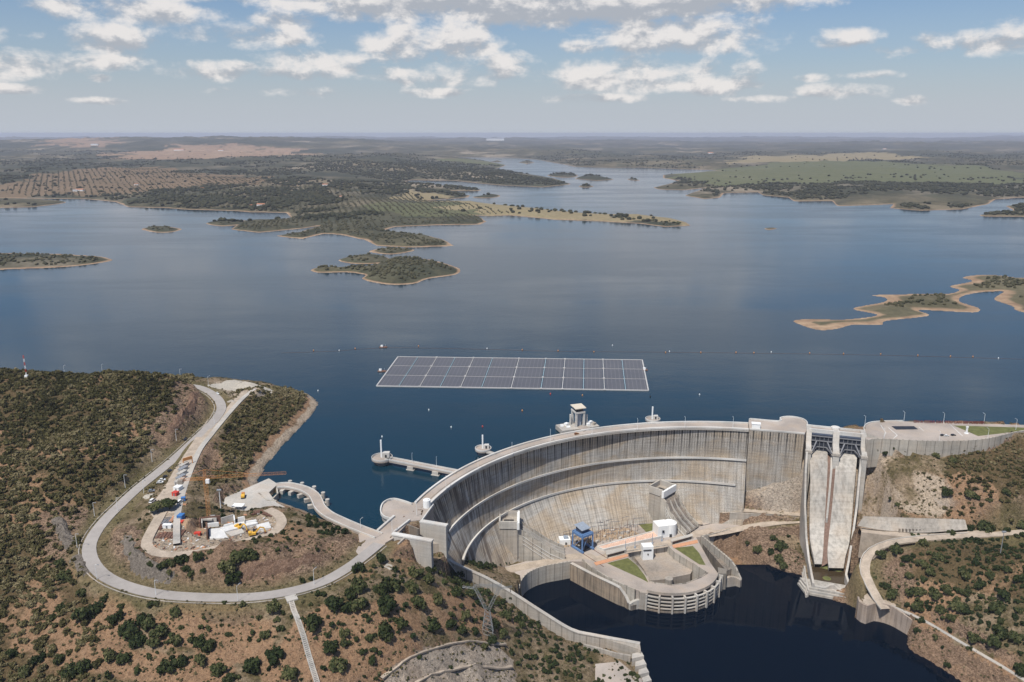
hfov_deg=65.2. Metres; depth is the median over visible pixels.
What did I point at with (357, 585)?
shrub
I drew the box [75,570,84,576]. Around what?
shrub
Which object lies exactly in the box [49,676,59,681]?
shrub
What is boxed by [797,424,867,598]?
gated spillway
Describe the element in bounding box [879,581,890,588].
shrub
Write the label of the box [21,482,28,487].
shrub
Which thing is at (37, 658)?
shrub
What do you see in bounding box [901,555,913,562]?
shrub
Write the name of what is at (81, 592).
shrub
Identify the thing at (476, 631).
shrub
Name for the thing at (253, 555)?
shrub
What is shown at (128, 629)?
shrub
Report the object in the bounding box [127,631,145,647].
shrub
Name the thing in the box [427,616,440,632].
shrub
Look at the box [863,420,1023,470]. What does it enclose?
esplanade retaining wall
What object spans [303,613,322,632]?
shrub
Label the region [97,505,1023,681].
evergreen shrubs
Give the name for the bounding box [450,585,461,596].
shrub
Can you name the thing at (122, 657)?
shrub
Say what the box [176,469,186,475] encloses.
site cabin
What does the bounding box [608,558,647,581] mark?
lawn
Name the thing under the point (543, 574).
quay wall
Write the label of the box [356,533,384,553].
plaza pavement
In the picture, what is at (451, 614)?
shrub
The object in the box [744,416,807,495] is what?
gravity block
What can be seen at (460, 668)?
quarry bench
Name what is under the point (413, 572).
shrub
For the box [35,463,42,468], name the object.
shrub
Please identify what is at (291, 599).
hillside staircase
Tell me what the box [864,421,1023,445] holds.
esplanade
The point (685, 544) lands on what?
paved strip
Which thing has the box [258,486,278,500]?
basin wall
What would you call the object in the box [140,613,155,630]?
shrub
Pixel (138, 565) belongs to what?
rock outcrop
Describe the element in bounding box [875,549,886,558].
shrub
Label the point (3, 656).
shrub
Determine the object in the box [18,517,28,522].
shrub
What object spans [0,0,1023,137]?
sky
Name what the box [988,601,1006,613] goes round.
shrub
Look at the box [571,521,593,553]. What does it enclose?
gantry crane
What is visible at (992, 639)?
shrub
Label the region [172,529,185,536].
material stack
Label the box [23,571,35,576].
shrub
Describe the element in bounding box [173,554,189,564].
shrub
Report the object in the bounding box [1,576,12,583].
shrub
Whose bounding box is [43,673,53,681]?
shrub
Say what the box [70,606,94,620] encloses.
shrub
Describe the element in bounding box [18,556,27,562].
shrub
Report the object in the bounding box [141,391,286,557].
dirt track
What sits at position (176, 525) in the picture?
paved track
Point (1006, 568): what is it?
shrub
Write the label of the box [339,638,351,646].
shrub
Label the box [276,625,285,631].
shrub
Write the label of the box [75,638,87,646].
shrub
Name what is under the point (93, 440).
shrub
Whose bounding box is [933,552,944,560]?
shrub
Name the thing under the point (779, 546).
shrub
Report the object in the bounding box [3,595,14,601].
shrub
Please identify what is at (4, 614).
shrub
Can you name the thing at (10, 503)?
shrub
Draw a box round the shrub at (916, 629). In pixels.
[913,627,921,632]
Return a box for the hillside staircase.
[285,594,319,681]
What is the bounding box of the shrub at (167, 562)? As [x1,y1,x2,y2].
[162,558,174,566]
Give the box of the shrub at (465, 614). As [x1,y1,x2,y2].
[461,609,470,621]
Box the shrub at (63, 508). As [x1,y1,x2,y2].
[60,506,68,511]
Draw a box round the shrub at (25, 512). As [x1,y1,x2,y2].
[21,509,29,514]
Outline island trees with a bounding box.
[0,218,1023,306]
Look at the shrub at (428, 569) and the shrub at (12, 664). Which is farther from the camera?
the shrub at (428, 569)
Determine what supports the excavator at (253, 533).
on the dirt track at (150, 548)
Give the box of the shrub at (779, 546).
[774,540,788,551]
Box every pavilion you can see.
[606,547,625,556]
[671,534,692,544]
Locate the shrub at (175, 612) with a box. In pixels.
[169,605,180,617]
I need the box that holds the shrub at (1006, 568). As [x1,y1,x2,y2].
[1001,565,1012,572]
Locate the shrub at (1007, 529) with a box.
[1003,527,1010,531]
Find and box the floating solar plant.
[376,356,648,390]
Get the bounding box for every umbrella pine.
[146,500,163,511]
[161,498,177,508]
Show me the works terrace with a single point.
(254, 498)
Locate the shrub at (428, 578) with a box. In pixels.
[422,572,434,583]
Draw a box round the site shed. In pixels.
[162,523,172,528]
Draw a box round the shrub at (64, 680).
[60,676,68,681]
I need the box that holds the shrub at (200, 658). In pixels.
[193,653,206,666]
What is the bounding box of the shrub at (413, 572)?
[408,565,423,577]
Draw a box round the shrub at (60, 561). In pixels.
[53,556,65,567]
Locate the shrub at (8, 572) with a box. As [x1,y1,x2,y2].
[5,569,14,575]
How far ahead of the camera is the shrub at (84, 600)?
442.35 m
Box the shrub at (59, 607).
[55,602,64,611]
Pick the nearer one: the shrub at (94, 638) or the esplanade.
the shrub at (94, 638)
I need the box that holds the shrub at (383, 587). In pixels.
[372,576,391,595]
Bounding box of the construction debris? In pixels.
[152,493,274,551]
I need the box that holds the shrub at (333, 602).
[324,595,343,611]
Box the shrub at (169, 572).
[166,569,172,575]
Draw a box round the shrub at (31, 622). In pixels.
[27,619,35,625]
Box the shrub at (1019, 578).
[1013,574,1023,582]
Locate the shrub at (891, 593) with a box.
[885,587,898,598]
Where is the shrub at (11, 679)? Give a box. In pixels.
[7,676,17,681]
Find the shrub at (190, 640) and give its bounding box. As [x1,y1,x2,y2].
[187,636,193,642]
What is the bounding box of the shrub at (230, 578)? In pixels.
[224,570,241,584]
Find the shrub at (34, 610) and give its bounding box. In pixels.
[30,608,39,613]
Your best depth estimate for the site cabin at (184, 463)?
574.32 m
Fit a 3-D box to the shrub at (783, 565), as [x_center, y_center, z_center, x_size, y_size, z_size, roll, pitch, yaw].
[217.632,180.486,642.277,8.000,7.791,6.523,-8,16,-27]
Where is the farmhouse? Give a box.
[486,138,503,140]
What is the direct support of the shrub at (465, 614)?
on the hillside ground at (880, 486)
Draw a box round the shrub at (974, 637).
[967,631,981,642]
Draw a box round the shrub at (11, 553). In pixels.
[7,550,17,556]
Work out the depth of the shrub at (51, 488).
534.17 m
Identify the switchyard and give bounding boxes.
[557,516,645,546]
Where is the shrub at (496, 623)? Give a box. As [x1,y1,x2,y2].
[492,617,500,629]
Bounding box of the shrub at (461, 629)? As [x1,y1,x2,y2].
[456,623,466,633]
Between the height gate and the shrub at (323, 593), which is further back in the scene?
the height gate
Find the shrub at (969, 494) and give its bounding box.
[963,490,975,497]
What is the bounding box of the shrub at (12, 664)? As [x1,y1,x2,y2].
[8,661,16,666]
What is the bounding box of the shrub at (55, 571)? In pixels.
[50,569,58,576]
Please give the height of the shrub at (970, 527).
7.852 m
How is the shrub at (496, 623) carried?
on the hillside ground at (880, 486)
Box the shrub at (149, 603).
[146,600,152,606]
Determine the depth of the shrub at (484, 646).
479.03 m
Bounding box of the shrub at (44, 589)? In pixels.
[39,586,47,591]
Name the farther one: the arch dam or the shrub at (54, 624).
the arch dam
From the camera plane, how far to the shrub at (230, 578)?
448.12 m
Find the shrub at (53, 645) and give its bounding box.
[47,643,56,651]
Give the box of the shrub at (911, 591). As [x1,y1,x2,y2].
[904,586,918,596]
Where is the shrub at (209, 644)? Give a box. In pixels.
[200,638,215,652]
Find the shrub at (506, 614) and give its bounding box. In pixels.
[499,609,511,620]
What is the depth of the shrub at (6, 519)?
511.83 m
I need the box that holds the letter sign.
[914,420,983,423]
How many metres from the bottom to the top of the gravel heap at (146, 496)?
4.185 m
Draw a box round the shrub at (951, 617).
[945,613,956,620]
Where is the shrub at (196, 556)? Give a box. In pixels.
[192,552,203,561]
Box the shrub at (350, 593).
[344,587,355,599]
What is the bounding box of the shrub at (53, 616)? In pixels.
[49,613,56,620]
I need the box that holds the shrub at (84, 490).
[80,488,88,493]
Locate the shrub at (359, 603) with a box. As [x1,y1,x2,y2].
[351,597,368,611]
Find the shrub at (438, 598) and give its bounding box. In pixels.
[432,592,442,604]
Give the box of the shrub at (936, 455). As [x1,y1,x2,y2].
[931,452,939,457]
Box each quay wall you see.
[519,561,570,595]
[703,528,730,543]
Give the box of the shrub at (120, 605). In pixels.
[116,603,124,608]
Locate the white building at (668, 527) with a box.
[652,519,676,537]
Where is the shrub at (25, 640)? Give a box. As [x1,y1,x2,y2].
[22,637,29,643]
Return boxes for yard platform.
[506,523,739,598]
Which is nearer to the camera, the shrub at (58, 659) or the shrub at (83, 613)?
the shrub at (58, 659)
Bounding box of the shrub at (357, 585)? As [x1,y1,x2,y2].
[350,577,367,592]
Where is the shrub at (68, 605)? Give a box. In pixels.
[65,602,72,607]
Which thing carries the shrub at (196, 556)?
on the hillside ground at (880, 486)
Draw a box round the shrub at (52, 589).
[46,586,57,593]
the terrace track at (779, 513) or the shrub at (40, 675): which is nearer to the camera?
the shrub at (40, 675)
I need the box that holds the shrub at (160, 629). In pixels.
[147,622,168,637]
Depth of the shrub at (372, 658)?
421.10 m
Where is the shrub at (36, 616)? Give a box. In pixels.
[29,611,40,621]
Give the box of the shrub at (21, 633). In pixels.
[15,630,24,637]
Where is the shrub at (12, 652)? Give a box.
[5,648,18,657]
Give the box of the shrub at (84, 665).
[76,658,91,673]
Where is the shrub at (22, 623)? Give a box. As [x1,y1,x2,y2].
[19,619,28,626]
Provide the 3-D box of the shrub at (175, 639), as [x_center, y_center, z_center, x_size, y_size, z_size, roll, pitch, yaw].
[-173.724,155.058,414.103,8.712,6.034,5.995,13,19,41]
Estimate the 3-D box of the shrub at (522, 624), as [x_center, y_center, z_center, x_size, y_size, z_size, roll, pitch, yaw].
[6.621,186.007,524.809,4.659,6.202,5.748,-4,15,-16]
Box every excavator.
[234,523,248,531]
[248,526,266,536]
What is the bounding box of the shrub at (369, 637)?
[364,633,373,641]
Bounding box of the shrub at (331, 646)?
[322,639,338,653]
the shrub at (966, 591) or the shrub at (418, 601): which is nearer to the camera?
the shrub at (418, 601)
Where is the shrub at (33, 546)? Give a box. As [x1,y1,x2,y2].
[30,544,37,548]
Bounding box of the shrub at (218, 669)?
[209,662,227,676]
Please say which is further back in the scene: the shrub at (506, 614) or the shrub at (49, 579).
the shrub at (506, 614)
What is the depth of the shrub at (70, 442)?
571.61 m
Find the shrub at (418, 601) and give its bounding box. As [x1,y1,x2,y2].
[410,595,426,609]
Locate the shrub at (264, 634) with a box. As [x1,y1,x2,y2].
[259,629,270,638]
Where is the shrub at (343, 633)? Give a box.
[339,627,349,637]
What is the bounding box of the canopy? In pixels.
[231,503,244,509]
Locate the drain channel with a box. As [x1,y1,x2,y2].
[78,392,386,603]
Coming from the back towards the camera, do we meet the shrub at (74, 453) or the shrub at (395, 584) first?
the shrub at (74, 453)
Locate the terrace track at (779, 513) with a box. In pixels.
[722,509,799,515]
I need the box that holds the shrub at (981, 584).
[973,580,986,588]
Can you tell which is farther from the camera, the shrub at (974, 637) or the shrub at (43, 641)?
the shrub at (974, 637)
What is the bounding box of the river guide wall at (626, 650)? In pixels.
[448,558,651,681]
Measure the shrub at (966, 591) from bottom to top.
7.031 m
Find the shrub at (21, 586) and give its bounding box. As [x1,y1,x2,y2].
[16,582,26,589]
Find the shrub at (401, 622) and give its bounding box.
[393,616,407,629]
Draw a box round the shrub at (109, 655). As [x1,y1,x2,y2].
[102,647,115,661]
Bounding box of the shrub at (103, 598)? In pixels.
[99,593,108,601]
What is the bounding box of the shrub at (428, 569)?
[425,566,431,573]
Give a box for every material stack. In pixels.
[155,532,172,538]
[161,517,173,523]
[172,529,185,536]
[251,509,263,514]
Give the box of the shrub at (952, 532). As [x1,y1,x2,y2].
[946,529,956,535]
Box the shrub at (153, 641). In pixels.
[146,636,160,647]
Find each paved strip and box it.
[594,554,627,564]
[672,540,697,547]
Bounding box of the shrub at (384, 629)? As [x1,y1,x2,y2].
[377,620,392,637]
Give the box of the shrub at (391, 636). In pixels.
[380,632,393,641]
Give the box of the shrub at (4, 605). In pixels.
[0,602,8,608]
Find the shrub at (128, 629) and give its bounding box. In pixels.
[117,618,139,640]
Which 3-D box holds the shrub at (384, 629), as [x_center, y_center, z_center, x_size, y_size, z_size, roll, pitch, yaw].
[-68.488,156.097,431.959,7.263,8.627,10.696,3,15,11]
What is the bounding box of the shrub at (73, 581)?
[69,579,77,584]
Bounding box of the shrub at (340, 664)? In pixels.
[328,655,347,672]
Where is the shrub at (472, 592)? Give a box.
[465,586,477,597]
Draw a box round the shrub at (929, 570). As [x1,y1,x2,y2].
[925,564,935,575]
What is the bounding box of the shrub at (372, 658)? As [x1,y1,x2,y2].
[368,654,375,664]
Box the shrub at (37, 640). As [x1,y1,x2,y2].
[33,637,41,642]
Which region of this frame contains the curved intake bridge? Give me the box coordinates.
[276,480,382,537]
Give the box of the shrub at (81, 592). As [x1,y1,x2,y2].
[76,588,86,596]
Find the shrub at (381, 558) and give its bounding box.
[376,552,385,562]
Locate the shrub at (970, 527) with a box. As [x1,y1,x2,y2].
[963,524,974,531]
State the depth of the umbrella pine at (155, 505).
505.73 m
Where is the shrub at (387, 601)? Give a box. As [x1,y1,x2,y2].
[377,594,396,611]
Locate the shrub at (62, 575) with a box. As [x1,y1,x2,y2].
[55,569,71,581]
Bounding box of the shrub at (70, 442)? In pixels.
[66,440,73,446]
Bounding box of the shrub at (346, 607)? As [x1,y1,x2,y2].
[340,600,351,612]
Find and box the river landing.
[595,661,641,681]
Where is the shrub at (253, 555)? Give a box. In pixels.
[246,548,258,560]
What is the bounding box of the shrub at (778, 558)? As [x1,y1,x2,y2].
[774,553,783,562]
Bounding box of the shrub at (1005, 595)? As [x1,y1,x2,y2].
[997,589,1010,601]
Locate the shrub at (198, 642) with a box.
[192,636,206,647]
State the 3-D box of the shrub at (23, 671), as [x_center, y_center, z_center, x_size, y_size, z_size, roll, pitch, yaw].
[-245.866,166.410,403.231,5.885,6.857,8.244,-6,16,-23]
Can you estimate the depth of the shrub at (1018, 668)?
491.92 m
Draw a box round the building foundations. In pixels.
[199,514,270,539]
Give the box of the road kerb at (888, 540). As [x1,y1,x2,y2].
[859,532,967,609]
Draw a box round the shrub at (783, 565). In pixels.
[779,561,787,570]
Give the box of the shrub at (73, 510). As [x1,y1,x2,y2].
[68,506,77,512]
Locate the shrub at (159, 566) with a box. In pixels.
[156,561,164,569]
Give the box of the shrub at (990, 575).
[984,570,994,579]
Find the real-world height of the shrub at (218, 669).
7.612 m
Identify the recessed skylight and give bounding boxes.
[892,426,916,429]
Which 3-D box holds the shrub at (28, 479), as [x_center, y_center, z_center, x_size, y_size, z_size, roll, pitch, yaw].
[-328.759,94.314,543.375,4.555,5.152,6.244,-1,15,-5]
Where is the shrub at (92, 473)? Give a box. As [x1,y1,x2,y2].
[88,470,96,476]
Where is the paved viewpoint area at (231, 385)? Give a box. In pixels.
[207,380,273,392]
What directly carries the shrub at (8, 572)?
on the hillside ground at (880, 486)
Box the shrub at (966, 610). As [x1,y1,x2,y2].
[962,606,974,614]
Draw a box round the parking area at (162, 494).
[149,421,206,516]
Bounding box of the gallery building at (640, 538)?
[596,531,662,551]
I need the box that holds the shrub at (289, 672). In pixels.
[280,664,298,679]
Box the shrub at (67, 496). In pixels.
[62,494,72,498]
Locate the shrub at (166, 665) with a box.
[155,658,177,673]
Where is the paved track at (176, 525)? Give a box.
[173,389,255,543]
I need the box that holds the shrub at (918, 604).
[910,596,924,611]
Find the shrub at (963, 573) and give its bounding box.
[958,567,971,579]
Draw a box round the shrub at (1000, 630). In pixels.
[991,622,1008,638]
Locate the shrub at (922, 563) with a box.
[915,559,928,567]
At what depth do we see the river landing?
511.99 m
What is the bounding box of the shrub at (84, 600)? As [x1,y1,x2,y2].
[80,597,87,604]
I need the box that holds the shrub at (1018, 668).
[1013,662,1023,676]
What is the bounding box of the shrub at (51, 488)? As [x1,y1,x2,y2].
[48,486,56,490]
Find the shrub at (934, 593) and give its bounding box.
[927,587,942,599]
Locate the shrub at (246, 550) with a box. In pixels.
[242,547,252,555]
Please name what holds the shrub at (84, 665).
on the hillside ground at (880, 486)
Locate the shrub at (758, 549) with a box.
[752,545,762,552]
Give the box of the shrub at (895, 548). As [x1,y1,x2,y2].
[889,542,903,554]
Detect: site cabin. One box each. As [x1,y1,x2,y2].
[173,484,182,490]
[175,473,185,479]
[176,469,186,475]
[177,465,187,471]
[178,461,188,467]
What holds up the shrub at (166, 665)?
on the hillside ground at (880, 486)
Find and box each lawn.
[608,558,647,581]
[639,523,652,531]
[675,546,704,564]
[954,425,1023,435]
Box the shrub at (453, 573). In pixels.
[450,570,459,576]
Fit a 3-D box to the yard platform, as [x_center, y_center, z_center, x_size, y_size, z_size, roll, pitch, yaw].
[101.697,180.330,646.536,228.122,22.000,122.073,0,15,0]
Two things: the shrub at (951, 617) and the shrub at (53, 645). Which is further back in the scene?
the shrub at (951, 617)
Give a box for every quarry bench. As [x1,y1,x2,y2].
[380,640,506,678]
[415,663,512,681]
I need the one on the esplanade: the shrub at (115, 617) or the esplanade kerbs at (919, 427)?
the esplanade kerbs at (919, 427)
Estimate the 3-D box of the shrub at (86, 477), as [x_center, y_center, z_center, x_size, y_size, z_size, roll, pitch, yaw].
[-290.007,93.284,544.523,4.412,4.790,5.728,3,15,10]
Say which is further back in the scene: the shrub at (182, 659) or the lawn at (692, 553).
the lawn at (692, 553)
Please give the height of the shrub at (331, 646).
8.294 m
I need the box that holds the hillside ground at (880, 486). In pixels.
[0,372,1023,681]
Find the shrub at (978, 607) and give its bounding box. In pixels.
[974,604,982,610]
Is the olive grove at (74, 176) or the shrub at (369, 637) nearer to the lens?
the shrub at (369, 637)
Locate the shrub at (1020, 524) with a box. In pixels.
[1016,519,1023,529]
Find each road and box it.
[82,384,382,601]
[505,528,713,571]
[705,521,799,536]
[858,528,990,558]
[860,529,1023,609]
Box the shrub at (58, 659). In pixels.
[52,653,65,664]
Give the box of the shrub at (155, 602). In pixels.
[153,600,158,605]
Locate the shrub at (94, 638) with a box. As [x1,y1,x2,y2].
[89,635,98,641]
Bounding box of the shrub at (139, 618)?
[135,612,146,624]
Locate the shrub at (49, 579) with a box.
[44,577,53,582]
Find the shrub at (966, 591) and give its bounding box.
[958,586,971,595]
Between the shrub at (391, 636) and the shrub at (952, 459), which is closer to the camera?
the shrub at (391, 636)
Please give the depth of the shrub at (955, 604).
541.90 m
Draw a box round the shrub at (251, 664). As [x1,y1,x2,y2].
[242,656,260,673]
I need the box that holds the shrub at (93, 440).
[91,437,98,443]
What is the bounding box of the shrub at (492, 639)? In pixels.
[487,634,496,644]
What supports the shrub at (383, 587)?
on the hillside ground at (880, 486)
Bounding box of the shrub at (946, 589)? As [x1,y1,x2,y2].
[939,584,952,594]
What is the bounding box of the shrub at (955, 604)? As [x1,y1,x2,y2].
[946,597,967,613]
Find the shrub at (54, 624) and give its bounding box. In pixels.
[51,622,58,627]
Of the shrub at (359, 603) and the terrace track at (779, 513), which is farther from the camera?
the terrace track at (779, 513)
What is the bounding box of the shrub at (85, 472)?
[82,469,89,475]
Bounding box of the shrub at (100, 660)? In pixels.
[94,657,102,663]
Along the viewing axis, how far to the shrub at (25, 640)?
420.25 m
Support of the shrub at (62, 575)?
on the hillside ground at (880, 486)
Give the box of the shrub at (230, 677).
[221,672,236,681]
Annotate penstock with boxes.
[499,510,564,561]
[648,479,698,534]
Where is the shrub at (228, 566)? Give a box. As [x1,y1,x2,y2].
[217,559,236,572]
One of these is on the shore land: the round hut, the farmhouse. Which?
the farmhouse
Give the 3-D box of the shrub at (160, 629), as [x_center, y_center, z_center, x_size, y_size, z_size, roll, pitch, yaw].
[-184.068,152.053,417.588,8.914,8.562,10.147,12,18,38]
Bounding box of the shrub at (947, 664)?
[943,662,951,667]
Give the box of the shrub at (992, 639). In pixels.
[986,633,1001,647]
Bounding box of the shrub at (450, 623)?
[445,618,456,628]
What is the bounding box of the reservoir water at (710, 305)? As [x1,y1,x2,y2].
[0,157,1023,528]
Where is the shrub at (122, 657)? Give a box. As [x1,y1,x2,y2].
[115,652,130,665]
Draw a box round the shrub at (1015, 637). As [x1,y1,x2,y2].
[1008,629,1023,644]
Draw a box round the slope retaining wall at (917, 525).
[858,516,966,532]
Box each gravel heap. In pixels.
[143,493,154,498]
[180,519,205,536]
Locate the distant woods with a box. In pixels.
[0,149,1023,221]
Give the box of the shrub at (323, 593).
[320,591,326,596]
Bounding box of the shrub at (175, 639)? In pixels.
[169,634,181,646]
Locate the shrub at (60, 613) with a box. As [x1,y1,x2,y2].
[56,611,65,616]
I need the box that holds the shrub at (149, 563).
[146,560,153,566]
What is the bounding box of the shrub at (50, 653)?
[46,648,55,657]
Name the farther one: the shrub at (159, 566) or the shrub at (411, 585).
the shrub at (411, 585)
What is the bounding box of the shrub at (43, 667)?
[36,663,47,672]
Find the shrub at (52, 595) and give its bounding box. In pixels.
[47,593,55,598]
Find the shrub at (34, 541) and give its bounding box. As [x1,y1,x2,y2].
[28,537,38,544]
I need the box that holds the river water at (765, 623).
[522,565,960,681]
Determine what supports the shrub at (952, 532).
on the hillside ground at (880, 486)
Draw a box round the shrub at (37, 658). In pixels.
[30,652,46,664]
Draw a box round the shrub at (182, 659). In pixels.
[177,653,187,666]
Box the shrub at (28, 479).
[25,477,31,482]
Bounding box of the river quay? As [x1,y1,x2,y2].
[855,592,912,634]
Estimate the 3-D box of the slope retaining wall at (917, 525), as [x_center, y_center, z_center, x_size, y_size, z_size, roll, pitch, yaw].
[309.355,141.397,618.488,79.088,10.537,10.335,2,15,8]
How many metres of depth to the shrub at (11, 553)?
485.64 m
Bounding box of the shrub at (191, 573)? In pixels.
[187,570,194,576]
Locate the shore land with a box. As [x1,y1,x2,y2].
[0,135,1023,329]
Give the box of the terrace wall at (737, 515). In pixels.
[729,512,796,520]
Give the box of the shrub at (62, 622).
[59,619,66,627]
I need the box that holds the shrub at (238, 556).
[229,549,246,563]
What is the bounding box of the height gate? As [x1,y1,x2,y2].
[182,456,192,462]
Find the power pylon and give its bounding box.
[462,580,511,635]
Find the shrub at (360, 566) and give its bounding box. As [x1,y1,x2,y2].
[351,561,365,573]
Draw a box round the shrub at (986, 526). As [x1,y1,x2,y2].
[975,519,994,532]
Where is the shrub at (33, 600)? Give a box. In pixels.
[29,598,38,602]
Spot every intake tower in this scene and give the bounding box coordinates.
[371,440,392,465]
[475,435,490,455]
[555,403,598,432]
[645,407,659,421]
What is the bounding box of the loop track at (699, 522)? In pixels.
[696,508,758,523]
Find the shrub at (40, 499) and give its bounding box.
[36,496,44,502]
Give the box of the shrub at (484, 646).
[481,642,488,649]
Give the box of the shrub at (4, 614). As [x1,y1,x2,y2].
[0,610,7,617]
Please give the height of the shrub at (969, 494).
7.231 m
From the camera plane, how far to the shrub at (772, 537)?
665.16 m
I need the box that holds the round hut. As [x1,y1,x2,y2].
[423,498,430,508]
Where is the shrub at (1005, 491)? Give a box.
[1001,488,1011,494]
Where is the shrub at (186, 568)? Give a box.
[181,565,190,571]
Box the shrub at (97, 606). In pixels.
[88,600,104,613]
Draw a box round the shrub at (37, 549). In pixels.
[30,546,40,555]
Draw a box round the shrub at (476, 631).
[471,627,479,635]
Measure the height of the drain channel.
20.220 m
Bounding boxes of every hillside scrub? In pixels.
[0,367,1023,681]
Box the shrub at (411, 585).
[404,578,418,593]
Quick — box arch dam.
[414,421,748,576]
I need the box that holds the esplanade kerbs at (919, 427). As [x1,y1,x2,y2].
[880,424,962,438]
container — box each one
[171,490,178,495]
[177,513,184,519]
[193,531,200,535]
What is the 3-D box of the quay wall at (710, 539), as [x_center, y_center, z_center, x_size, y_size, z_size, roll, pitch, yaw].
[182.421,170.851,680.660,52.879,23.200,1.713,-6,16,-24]
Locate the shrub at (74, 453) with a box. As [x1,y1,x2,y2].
[68,450,76,456]
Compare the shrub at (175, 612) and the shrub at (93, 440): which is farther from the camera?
the shrub at (93, 440)
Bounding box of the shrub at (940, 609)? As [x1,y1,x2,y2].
[934,604,946,614]
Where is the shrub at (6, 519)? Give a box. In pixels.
[4,516,11,522]
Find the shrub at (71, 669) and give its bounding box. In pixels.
[59,661,78,679]
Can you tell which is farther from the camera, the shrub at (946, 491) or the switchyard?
the switchyard
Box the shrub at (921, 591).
[915,586,927,595]
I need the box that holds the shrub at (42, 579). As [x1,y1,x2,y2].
[38,577,48,581]
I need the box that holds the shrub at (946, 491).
[941,486,953,495]
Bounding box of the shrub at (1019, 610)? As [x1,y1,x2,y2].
[1015,607,1023,613]
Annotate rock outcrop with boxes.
[51,516,74,549]
[69,554,89,575]
[120,535,174,583]
[166,391,198,431]
[224,552,322,581]
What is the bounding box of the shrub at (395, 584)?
[389,577,400,591]
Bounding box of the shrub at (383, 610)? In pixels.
[378,606,389,615]
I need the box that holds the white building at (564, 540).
[558,535,570,544]
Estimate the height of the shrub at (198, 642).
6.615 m
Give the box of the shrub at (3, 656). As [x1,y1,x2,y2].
[0,648,10,660]
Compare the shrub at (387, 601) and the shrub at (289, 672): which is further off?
the shrub at (387, 601)
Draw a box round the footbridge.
[385,456,458,475]
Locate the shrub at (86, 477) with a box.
[83,475,89,480]
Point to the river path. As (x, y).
(965, 644)
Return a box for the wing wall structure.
[700,535,741,588]
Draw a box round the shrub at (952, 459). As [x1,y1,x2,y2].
[948,456,956,462]
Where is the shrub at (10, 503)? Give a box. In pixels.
[5,500,15,505]
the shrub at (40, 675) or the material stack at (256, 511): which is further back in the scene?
the material stack at (256, 511)
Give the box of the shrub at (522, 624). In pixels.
[519,619,525,627]
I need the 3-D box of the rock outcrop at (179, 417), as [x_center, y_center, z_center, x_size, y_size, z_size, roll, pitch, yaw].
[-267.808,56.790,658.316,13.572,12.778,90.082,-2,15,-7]
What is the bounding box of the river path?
[891,605,1023,680]
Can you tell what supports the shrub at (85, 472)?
on the hillside ground at (880, 486)
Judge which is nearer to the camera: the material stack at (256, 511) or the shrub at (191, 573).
the shrub at (191, 573)
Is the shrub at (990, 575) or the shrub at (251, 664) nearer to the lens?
the shrub at (251, 664)
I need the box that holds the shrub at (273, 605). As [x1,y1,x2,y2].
[265,598,280,612]
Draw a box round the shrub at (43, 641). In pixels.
[39,636,46,643]
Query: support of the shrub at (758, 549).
on the hillside ground at (880, 486)
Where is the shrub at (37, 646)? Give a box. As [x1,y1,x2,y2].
[33,642,43,650]
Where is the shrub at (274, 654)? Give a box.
[264,645,284,666]
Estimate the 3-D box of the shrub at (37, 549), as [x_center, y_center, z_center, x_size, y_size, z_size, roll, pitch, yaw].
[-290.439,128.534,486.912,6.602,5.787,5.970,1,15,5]
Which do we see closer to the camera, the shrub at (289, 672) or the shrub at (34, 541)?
the shrub at (289, 672)
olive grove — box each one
[6,167,275,196]
[135,184,508,232]
[245,217,312,229]
[360,233,438,250]
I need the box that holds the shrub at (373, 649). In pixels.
[369,647,377,652]
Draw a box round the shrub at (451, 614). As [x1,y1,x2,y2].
[448,611,455,616]
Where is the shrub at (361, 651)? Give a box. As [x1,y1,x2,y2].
[359,648,364,654]
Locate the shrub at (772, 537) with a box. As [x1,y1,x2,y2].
[769,535,777,540]
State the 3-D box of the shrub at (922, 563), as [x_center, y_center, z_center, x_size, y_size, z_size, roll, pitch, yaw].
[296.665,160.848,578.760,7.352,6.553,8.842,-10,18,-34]
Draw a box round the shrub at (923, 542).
[918,538,928,546]
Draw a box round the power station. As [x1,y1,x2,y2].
[570,542,722,613]
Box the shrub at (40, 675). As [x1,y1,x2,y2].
[37,672,44,677]
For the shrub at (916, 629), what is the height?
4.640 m
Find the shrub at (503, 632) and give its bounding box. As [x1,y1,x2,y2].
[498,627,507,639]
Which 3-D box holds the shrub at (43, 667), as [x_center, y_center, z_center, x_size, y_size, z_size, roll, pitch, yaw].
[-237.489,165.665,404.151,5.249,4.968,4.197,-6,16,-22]
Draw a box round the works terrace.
[223,478,283,510]
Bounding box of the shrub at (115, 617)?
[107,609,123,624]
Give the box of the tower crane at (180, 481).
[177,469,285,520]
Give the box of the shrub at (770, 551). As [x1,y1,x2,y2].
[767,548,773,554]
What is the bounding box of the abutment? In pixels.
[376,498,449,572]
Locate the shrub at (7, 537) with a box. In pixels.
[3,532,13,540]
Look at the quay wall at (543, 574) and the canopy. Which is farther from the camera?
the quay wall at (543, 574)
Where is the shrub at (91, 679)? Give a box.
[87,676,94,681]
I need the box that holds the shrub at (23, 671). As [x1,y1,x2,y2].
[18,663,29,678]
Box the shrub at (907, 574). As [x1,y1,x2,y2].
[904,571,914,578]

